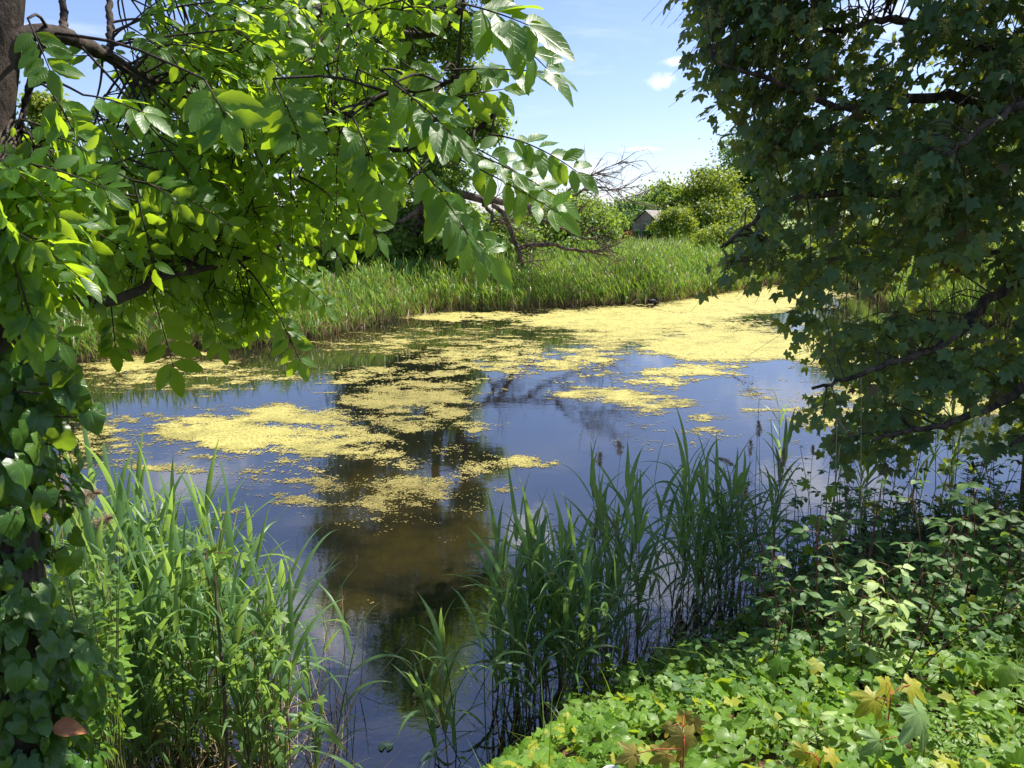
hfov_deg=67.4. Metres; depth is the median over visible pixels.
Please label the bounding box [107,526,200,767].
reed
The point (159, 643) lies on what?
reed
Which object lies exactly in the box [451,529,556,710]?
reed
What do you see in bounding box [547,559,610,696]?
reed
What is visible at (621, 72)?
sky
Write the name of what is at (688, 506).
reed
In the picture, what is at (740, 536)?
reed
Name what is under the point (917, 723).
maple sapling
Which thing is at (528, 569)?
reed
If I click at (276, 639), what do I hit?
maple sapling
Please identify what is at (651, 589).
reed
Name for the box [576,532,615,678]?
reed
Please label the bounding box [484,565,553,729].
reed
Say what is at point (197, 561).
maple sapling
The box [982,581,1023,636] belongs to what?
bramble
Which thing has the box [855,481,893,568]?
bramble
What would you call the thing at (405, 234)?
old tree
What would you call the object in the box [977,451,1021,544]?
bramble
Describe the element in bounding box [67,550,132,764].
reed
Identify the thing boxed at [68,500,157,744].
reed
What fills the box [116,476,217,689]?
reed
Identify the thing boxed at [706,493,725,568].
reed
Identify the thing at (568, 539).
reed
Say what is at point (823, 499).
bramble
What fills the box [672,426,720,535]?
reed
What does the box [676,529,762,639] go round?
reed
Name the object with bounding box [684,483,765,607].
reed
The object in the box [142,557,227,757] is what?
reed
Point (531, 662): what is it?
reed
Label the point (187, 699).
reed
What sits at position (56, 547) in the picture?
reed
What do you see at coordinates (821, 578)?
bramble
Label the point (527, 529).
reed
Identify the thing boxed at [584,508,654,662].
reed
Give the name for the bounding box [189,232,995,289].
meadow grass
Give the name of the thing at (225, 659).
reed
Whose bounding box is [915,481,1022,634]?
raspberry plant
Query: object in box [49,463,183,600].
reed
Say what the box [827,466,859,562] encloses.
bramble
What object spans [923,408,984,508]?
reed
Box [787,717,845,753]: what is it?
raspberry plant
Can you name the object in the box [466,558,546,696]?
reed
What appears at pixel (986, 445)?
reed
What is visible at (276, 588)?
reed
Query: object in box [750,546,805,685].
bramble
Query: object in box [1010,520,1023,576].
bramble
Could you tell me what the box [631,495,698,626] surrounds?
reed
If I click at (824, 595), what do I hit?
bramble
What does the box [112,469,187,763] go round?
reed
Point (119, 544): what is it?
reed
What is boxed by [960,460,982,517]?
willowherb
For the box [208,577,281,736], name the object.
reed
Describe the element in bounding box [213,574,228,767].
dead stick
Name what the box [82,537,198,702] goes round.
reed
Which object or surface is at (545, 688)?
reed straw
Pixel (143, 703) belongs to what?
reed
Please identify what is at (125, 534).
reed
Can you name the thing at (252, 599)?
reed
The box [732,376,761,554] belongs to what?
dead reed
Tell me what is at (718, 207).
broadleaf tree
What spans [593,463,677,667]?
reed
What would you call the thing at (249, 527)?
reed
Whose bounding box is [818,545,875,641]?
bramble
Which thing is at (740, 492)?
reed
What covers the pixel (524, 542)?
reed
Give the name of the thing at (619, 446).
dead reed
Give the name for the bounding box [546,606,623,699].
reed
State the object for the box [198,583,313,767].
reed
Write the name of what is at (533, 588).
reed
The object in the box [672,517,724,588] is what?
reed
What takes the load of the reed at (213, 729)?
on the ground at (785, 742)
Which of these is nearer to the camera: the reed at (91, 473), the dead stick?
the dead stick
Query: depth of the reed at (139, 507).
4.68 m
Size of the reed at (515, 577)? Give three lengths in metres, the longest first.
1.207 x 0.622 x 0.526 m
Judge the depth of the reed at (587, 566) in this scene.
4.60 m
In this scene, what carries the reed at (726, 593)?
on the ground at (785, 742)
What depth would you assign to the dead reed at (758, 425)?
6.53 m
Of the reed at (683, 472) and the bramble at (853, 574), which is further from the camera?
the reed at (683, 472)
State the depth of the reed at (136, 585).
4.58 m
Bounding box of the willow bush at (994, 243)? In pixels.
[808,190,1023,264]
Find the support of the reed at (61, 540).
in the pond water
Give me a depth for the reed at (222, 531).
5.02 m
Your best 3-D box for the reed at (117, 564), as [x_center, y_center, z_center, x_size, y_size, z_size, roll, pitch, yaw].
[-2.244,1.573,4.344,0.851,1.845,0.457,-3,12,-14]
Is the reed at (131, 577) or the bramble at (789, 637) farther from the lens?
the reed at (131, 577)
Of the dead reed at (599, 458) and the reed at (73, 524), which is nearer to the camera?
the reed at (73, 524)
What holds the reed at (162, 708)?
on the ground at (785, 742)
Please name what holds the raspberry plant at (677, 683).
on the ground at (785, 742)
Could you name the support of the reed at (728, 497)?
on the ground at (785, 742)
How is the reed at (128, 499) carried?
in the pond water
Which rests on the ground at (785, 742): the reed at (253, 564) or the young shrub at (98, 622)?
the young shrub at (98, 622)
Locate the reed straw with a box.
[105,497,865,767]
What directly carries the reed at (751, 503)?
on the ground at (785, 742)
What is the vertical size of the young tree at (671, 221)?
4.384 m
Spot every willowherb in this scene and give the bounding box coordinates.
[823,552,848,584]
[838,537,864,566]
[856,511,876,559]
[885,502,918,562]
[897,544,923,566]
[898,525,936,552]
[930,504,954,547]
[947,537,967,554]
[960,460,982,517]
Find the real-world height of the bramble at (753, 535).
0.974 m
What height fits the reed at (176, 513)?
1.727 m
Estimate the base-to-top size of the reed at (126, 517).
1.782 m
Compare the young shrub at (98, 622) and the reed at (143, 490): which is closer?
the young shrub at (98, 622)
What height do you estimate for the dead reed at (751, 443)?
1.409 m
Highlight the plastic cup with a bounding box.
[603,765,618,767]
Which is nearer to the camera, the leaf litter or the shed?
the leaf litter
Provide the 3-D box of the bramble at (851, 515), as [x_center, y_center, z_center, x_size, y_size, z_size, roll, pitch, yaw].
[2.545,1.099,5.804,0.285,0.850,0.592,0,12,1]
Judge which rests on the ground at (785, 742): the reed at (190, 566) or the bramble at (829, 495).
the bramble at (829, 495)
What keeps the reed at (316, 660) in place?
on the ground at (785, 742)
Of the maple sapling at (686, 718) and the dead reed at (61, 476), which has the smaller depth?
the maple sapling at (686, 718)
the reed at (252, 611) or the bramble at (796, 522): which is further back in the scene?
the bramble at (796, 522)
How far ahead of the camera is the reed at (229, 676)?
3.86 m
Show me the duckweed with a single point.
(704, 343)
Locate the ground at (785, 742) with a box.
[57,220,1023,767]
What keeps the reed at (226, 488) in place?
in the pond water
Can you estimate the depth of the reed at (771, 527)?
6.34 m
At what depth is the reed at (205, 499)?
5.07 m
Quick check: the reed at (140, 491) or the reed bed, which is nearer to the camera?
the reed at (140, 491)
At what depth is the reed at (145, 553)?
4.34 m
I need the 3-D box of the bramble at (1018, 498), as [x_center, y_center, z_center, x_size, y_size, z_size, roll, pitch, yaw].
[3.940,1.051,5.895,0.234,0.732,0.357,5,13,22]
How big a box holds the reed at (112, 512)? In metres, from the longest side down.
1.957 x 0.957 x 0.535 m
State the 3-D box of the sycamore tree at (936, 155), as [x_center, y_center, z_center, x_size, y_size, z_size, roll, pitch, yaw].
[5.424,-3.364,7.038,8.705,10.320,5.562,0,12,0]
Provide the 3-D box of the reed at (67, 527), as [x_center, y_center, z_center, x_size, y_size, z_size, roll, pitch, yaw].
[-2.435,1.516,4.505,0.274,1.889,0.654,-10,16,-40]
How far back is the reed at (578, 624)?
4.67 m
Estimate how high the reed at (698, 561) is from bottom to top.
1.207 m
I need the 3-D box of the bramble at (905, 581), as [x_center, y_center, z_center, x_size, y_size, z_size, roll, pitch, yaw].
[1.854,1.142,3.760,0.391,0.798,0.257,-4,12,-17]
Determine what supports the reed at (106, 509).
in the pond water
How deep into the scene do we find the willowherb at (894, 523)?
6.25 m
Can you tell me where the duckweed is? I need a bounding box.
[58,285,1023,603]
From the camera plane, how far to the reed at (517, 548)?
4.82 m
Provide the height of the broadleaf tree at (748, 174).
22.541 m
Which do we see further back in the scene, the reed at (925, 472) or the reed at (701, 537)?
the reed at (925, 472)
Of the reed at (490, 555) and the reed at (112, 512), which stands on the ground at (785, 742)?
the reed at (490, 555)
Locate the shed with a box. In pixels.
[631,210,668,240]
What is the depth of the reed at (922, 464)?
8.92 m
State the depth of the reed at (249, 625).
4.22 m
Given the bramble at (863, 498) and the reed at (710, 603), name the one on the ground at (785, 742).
the bramble at (863, 498)
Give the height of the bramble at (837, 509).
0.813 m
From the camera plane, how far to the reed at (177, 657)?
4.09 m
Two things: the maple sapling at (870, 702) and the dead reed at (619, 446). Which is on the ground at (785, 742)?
the maple sapling at (870, 702)
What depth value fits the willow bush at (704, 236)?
58.53 m
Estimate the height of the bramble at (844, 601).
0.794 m
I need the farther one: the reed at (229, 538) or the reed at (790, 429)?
the reed at (790, 429)
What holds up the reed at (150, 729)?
on the ground at (785, 742)
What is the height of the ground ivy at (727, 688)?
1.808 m
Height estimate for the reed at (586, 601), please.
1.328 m
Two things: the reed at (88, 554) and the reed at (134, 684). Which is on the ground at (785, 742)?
the reed at (134, 684)
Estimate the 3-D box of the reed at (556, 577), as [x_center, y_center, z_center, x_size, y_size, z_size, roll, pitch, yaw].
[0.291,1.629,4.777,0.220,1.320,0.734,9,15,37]
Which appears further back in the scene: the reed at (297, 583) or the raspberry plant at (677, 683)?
the reed at (297, 583)
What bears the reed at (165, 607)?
on the ground at (785, 742)
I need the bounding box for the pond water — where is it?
[34,283,1023,767]
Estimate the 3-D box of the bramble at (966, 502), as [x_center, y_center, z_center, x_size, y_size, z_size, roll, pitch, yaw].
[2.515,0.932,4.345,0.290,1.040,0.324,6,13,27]
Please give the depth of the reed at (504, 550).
4.97 m
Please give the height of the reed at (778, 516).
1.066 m
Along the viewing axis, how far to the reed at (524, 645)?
4.94 m
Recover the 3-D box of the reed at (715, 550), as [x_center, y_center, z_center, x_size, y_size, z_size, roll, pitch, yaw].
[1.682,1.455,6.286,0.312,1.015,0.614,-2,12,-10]
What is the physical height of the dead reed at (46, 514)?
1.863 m
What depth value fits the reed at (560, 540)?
5.32 m
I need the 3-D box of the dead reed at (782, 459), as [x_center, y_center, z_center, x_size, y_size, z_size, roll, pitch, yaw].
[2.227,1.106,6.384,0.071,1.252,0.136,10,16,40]
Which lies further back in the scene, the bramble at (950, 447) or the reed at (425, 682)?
the bramble at (950, 447)
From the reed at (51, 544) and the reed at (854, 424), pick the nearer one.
the reed at (51, 544)
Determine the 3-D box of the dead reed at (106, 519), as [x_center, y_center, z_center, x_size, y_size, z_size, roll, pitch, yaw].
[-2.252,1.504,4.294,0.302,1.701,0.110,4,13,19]
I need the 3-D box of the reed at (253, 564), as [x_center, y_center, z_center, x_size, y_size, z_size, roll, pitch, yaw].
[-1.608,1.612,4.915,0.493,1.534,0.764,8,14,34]
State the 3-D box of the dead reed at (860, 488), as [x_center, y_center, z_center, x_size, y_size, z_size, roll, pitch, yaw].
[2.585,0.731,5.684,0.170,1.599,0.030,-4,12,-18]
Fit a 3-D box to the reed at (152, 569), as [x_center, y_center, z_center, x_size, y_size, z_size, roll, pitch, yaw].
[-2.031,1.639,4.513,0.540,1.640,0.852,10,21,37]
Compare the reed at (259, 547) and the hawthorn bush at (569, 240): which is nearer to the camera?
the reed at (259, 547)
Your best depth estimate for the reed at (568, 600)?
4.61 m
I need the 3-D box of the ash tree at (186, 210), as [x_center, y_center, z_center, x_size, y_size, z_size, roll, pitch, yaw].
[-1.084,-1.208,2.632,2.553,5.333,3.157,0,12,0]
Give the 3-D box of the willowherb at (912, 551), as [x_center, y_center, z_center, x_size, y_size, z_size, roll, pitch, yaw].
[2.958,1.351,5.702,0.214,0.322,0.212,10,15,39]
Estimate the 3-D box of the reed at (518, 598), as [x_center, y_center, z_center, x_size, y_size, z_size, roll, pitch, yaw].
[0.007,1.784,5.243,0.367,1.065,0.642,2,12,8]
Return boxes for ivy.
[0,329,126,767]
[480,528,1023,767]
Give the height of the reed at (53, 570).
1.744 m
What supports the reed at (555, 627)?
on the ground at (785, 742)
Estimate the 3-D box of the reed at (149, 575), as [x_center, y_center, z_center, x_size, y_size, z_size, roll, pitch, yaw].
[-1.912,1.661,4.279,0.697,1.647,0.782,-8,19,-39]
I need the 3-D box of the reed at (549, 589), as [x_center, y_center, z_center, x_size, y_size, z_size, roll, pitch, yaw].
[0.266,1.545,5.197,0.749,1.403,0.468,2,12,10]
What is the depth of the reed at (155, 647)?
4.31 m
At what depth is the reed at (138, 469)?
4.95 m
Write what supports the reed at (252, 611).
on the ground at (785, 742)
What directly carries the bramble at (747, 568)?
on the ground at (785, 742)
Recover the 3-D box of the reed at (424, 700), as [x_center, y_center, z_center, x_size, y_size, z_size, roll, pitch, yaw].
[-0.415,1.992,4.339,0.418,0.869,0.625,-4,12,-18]
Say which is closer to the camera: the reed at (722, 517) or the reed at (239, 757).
the reed at (239, 757)
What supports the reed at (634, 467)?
on the ground at (785, 742)
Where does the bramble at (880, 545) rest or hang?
on the ground at (785, 742)
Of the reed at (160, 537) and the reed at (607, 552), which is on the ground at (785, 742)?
the reed at (607, 552)
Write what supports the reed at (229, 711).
on the ground at (785, 742)
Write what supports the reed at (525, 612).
on the ground at (785, 742)
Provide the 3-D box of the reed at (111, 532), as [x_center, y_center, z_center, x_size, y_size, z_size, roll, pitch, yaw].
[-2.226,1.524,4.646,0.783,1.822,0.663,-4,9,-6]
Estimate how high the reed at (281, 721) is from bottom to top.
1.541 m
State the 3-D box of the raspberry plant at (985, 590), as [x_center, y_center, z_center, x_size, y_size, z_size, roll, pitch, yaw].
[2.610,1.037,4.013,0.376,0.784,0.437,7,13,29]
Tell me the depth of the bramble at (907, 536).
5.55 m
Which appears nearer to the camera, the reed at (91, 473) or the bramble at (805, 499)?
the reed at (91, 473)
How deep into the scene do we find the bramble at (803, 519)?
6.21 m
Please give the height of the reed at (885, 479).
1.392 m
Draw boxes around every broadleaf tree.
[16,81,79,157]
[606,192,661,232]
[625,171,700,210]
[672,160,756,235]
[698,125,826,230]
[821,88,1022,216]
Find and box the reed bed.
[22,228,1020,367]
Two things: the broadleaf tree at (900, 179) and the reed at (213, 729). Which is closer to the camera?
the reed at (213, 729)
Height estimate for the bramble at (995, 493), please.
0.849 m
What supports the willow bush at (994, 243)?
on the ground at (785, 742)
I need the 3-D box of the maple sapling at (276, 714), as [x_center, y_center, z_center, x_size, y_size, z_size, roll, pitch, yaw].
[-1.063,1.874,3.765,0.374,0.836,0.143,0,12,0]
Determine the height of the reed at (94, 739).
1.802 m
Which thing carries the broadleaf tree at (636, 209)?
on the ground at (785, 742)
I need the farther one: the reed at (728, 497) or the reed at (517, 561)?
the reed at (728, 497)
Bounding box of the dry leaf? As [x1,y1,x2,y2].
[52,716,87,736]
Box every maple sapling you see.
[173,543,249,767]
[218,606,290,767]
[251,688,326,767]
[615,724,697,767]
[660,710,706,767]
[788,741,841,767]
[849,674,927,742]
[856,697,929,764]
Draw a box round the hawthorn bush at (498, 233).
[457,208,553,272]
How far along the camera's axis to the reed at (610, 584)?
5.32 m
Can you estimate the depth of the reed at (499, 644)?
4.75 m
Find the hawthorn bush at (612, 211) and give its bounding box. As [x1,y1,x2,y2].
[553,187,633,233]
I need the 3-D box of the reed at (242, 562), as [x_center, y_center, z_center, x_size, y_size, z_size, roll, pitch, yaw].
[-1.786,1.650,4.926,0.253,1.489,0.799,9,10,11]
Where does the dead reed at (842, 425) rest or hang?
on the ground at (785, 742)
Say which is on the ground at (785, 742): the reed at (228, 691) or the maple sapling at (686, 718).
the maple sapling at (686, 718)
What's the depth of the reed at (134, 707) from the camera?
4.02 m
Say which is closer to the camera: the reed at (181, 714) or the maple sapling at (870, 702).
the maple sapling at (870, 702)
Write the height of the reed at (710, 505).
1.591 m
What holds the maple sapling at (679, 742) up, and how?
on the ground at (785, 742)
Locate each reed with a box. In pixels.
[42,513,67,741]
[43,514,77,616]
[45,505,114,608]
[46,502,82,601]
[46,512,167,745]
[47,503,82,600]
[47,518,70,601]
[48,510,104,598]
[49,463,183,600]
[49,473,83,759]
[50,493,159,597]
[50,500,174,767]
[51,563,146,762]
[56,473,71,550]
[58,504,84,603]
[59,571,140,748]
[62,453,154,767]
[63,452,110,578]
[63,520,114,609]
[63,540,184,767]
[65,538,177,767]
[66,481,210,725]
[66,483,103,591]
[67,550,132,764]
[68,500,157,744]
[69,450,133,736]
[71,497,160,530]
[71,510,133,743]
[81,473,174,727]
[81,560,212,767]
[82,426,151,525]
[82,442,134,550]
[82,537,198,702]
[82,539,211,767]
[83,500,196,593]
[83,527,123,732]
[87,500,210,767]
[88,492,120,584]
[88,557,202,746]
[92,510,115,596]
[95,577,192,767]
[101,464,211,767]
[102,459,182,628]
[102,512,209,690]
[103,462,204,676]
[103,490,189,690]
[103,545,231,747]
[105,432,179,539]
[105,487,186,691]
[106,511,225,693]
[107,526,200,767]
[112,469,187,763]
[112,576,201,761]
[114,562,229,767]
[115,513,200,767]
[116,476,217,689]
[117,510,178,675]
[119,508,238,767]
[120,499,222,767]
[122,452,224,705]
[125,438,196,633]
[125,511,190,696]
[126,565,205,767]
[126,575,232,767]
[133,551,258,767]
[134,488,219,621]
[134,494,228,675]
[135,526,185,752]
[139,497,264,756]
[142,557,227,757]
[148,567,225,762]
[150,501,191,562]
[154,453,212,602]
[155,466,275,686]
[156,553,293,743]
[158,515,210,674]
[158,538,209,765]
[165,614,293,767]
[168,530,221,767]
[169,532,216,734]
[169,555,311,762]
[174,539,282,725]
[175,440,280,637]
[175,477,257,622]
[175,491,246,692]
[175,576,273,758]
[176,484,297,698]
[177,548,258,718]
[178,541,279,767]
[181,454,300,671]
[185,465,222,672]
[189,483,242,695]
[189,535,294,767]
[190,541,269,761]
[195,525,225,684]
[195,566,333,757]
[197,502,314,649]
[197,546,347,764]
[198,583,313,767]
[199,559,315,654]
[199,576,322,767]
[203,592,298,727]
[204,498,265,683]
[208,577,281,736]
[214,529,337,767]
[214,535,272,699]
[218,609,334,767]
[219,544,350,767]
[220,565,291,767]
[221,568,342,767]
[222,528,314,700]
[232,507,294,653]
[240,556,327,743]
[241,525,300,635]
[248,697,386,767]
[253,528,319,682]
[266,579,412,760]
[292,621,349,767]
[298,564,365,755]
[384,635,482,761]
[392,661,471,767]
[396,641,468,767]
[411,587,535,763]
[412,607,463,767]
[417,592,493,748]
[439,508,533,688]
[450,492,525,693]
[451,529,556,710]
[462,517,575,719]
[462,589,555,709]
[465,461,553,632]
[465,522,577,710]
[465,530,508,723]
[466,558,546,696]
[467,572,584,725]
[472,567,564,725]
[474,612,572,728]
[481,506,609,707]
[481,560,553,693]
[483,477,595,690]
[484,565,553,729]
[485,579,535,687]
[486,473,554,678]
[488,583,576,708]
[492,491,569,657]
[504,548,558,690]
[505,490,601,681]
[506,537,583,664]
[509,509,602,669]
[509,523,564,710]
[516,536,602,685]
[517,515,606,695]
[519,488,599,709]
[523,499,576,645]
[523,499,583,717]
[523,510,594,704]
[524,486,602,678]
[529,538,597,700]
[530,578,633,691]
[530,624,615,697]
[531,519,619,640]
[532,543,612,691]
[537,557,609,691]
[542,542,631,691]
[544,516,616,648]
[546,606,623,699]
[547,478,653,650]
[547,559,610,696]
[548,541,654,695]
[549,504,602,636]
[552,527,645,692]
[554,472,633,625]
[558,522,616,694]
[561,433,645,602]
[562,527,662,681]
[567,525,645,665]
[570,534,643,670]
[575,516,618,671]
[576,476,631,653]
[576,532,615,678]
[577,447,698,632]
[583,601,644,670]
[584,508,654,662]
[585,460,695,679]
[589,441,654,613]
[591,515,645,631]
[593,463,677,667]
[594,452,603,659]
[598,502,636,637]
[599,486,654,643]
[607,469,669,654]
[608,441,623,567]
[612,441,653,600]
[614,470,672,666]
[620,440,705,624]
[626,519,696,607]
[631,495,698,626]
[641,436,746,623]
[643,450,732,585]
[646,455,719,577]
[653,438,757,603]
[654,479,729,597]
[656,453,750,604]
[665,404,709,573]
[668,507,759,637]
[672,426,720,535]
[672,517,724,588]
[673,436,779,608]
[675,501,713,583]
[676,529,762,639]
[679,455,731,611]
[680,481,733,616]
[683,500,726,593]
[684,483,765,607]
[688,534,736,638]
[690,452,751,589]
[694,462,753,594]
[694,505,749,606]
[695,477,758,589]
[698,469,796,605]
[699,463,751,556]
[699,483,757,586]
[700,448,768,551]
[700,472,747,593]
[702,434,781,602]
[703,519,767,620]
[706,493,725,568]
[718,457,733,584]
[724,447,800,596]
[725,460,766,586]
[726,484,797,587]
[729,449,752,558]
[729,510,773,601]
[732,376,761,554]
[734,477,756,550]
[740,486,748,608]
[743,440,753,553]
[744,409,804,546]
[746,428,810,546]
[749,479,801,579]
[755,421,762,572]
[758,388,800,467]
[761,464,795,562]
[770,419,775,530]
[779,447,786,571]
[807,445,814,572]
[824,444,840,572]
[830,417,847,564]
[832,362,871,481]
[837,459,890,521]
[848,409,882,523]
[854,461,891,517]
[857,398,895,483]
[859,423,861,560]
[882,417,892,497]
[904,429,946,498]
[908,406,948,477]
[910,387,954,493]
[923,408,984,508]
[929,398,960,488]
[941,399,962,496]
[946,412,1006,488]
[954,431,1004,493]
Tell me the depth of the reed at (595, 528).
5.58 m
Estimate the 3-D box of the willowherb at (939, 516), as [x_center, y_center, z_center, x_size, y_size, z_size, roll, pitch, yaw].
[3.569,1.264,6.402,0.204,0.464,0.290,6,13,28]
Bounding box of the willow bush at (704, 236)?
[687,214,792,250]
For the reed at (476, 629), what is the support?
on the ground at (785, 742)
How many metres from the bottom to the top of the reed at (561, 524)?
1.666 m
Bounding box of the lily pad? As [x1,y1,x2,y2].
[378,741,392,750]
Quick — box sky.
[16,0,1023,212]
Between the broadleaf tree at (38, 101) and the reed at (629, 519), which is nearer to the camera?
the reed at (629, 519)
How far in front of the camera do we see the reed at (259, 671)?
4.05 m
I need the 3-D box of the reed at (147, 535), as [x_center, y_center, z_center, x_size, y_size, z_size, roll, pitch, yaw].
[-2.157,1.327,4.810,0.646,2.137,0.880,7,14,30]
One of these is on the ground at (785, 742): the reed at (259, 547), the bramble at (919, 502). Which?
the bramble at (919, 502)
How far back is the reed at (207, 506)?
5.02 m
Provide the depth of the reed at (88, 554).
4.45 m
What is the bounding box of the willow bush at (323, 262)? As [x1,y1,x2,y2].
[294,227,374,282]
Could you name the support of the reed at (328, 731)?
on the ground at (785, 742)
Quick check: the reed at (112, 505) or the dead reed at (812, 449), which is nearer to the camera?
the reed at (112, 505)
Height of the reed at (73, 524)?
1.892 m
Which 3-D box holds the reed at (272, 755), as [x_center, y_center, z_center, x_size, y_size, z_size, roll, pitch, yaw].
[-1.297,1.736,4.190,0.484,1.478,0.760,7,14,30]
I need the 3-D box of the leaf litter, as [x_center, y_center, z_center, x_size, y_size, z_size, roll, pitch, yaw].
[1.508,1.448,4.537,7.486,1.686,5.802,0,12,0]
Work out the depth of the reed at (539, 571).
4.89 m
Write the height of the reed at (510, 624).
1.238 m
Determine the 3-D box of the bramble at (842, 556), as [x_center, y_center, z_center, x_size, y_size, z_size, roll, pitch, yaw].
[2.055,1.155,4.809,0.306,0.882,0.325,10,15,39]
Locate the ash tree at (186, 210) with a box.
[0,0,598,762]
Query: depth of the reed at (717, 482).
6.13 m
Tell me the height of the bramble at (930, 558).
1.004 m
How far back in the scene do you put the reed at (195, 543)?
4.60 m
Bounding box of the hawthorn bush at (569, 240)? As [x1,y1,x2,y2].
[497,191,632,265]
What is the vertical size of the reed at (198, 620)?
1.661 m
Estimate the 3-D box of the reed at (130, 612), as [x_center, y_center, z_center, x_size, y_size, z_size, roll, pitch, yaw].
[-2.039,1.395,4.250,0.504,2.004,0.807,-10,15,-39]
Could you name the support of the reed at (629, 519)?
on the ground at (785, 742)
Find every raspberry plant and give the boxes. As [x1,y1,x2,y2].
[663,672,711,705]
[740,535,785,637]
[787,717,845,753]
[819,711,880,739]
[824,559,918,687]
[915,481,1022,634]
[965,508,1023,634]
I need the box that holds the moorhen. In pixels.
[647,298,657,303]
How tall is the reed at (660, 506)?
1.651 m
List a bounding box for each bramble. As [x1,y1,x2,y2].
[726,536,791,641]
[733,495,799,608]
[735,482,781,615]
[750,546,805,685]
[757,515,804,629]
[761,514,847,660]
[762,519,863,645]
[773,445,825,557]
[775,502,812,594]
[777,480,810,576]
[789,477,848,607]
[801,463,872,562]
[802,501,867,628]
[809,447,868,573]
[810,541,882,666]
[818,496,860,623]
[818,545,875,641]
[826,472,866,566]
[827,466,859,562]
[828,479,857,547]
[841,485,886,544]
[845,542,944,663]
[848,478,896,630]
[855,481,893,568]
[864,440,929,546]
[871,555,1023,691]
[882,477,927,579]
[882,481,927,536]
[891,479,969,651]
[926,462,990,625]
[938,419,998,554]
[955,464,983,530]
[970,456,1023,582]
[975,454,1008,531]
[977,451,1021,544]
[977,491,1020,579]
[979,455,1023,546]
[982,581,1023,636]
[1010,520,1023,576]
[1011,479,1023,555]
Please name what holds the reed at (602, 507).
on the ground at (785, 742)
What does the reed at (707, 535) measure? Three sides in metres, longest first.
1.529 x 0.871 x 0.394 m
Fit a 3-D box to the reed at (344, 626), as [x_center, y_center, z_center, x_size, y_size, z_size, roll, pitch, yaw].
[-1.004,1.811,4.521,0.833,1.308,0.353,-2,12,-10]
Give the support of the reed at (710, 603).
in the pond water
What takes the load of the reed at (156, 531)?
in the pond water
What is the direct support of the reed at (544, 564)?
on the ground at (785, 742)
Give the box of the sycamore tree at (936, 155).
[642,0,1023,515]
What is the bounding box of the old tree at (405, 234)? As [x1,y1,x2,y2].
[292,0,674,294]
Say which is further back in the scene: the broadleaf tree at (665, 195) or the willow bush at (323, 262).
the broadleaf tree at (665, 195)
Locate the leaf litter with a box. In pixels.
[559,516,1021,767]
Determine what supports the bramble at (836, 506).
on the ground at (785, 742)
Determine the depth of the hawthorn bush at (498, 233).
35.34 m
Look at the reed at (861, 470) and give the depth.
9.10 m
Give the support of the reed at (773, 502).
on the ground at (785, 742)
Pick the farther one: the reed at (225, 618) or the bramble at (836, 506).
the bramble at (836, 506)
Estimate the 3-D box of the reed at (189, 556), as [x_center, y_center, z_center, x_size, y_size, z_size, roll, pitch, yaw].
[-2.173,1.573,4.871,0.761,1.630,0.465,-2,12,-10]
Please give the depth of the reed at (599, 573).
5.30 m
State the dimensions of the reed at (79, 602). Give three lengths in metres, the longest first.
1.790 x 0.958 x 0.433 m
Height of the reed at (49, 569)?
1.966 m
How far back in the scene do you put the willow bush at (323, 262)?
30.59 m
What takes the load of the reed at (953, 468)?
on the ground at (785, 742)
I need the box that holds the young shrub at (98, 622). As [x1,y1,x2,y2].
[50,544,143,767]
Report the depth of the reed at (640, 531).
5.13 m
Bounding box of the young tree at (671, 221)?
[646,205,700,246]
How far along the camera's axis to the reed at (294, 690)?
4.22 m
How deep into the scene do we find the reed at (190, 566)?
5.04 m
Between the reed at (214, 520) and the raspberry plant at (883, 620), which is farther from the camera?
the reed at (214, 520)
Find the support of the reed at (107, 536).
on the ground at (785, 742)
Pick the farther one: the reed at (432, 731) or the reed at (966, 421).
the reed at (966, 421)
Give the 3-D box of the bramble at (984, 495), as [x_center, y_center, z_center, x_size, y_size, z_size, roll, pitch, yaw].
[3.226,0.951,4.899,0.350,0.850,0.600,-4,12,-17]
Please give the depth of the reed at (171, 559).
4.17 m
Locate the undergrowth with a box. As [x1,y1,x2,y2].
[645,488,1023,718]
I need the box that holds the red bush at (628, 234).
[620,230,633,238]
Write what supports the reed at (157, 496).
in the pond water
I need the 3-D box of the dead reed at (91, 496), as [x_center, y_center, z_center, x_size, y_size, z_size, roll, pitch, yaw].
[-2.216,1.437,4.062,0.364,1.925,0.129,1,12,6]
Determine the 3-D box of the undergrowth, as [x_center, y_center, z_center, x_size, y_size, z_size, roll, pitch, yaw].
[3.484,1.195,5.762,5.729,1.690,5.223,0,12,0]
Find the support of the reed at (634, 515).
on the ground at (785, 742)
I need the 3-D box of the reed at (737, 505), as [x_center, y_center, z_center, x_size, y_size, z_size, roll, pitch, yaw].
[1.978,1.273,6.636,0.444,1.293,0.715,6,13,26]
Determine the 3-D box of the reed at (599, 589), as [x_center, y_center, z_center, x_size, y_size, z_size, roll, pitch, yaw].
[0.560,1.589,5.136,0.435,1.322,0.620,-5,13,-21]
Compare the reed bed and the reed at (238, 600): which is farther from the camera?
the reed bed
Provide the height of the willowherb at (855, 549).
0.414 m
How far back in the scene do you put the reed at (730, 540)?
6.53 m
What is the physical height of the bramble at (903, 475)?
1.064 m
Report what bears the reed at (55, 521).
in the pond water

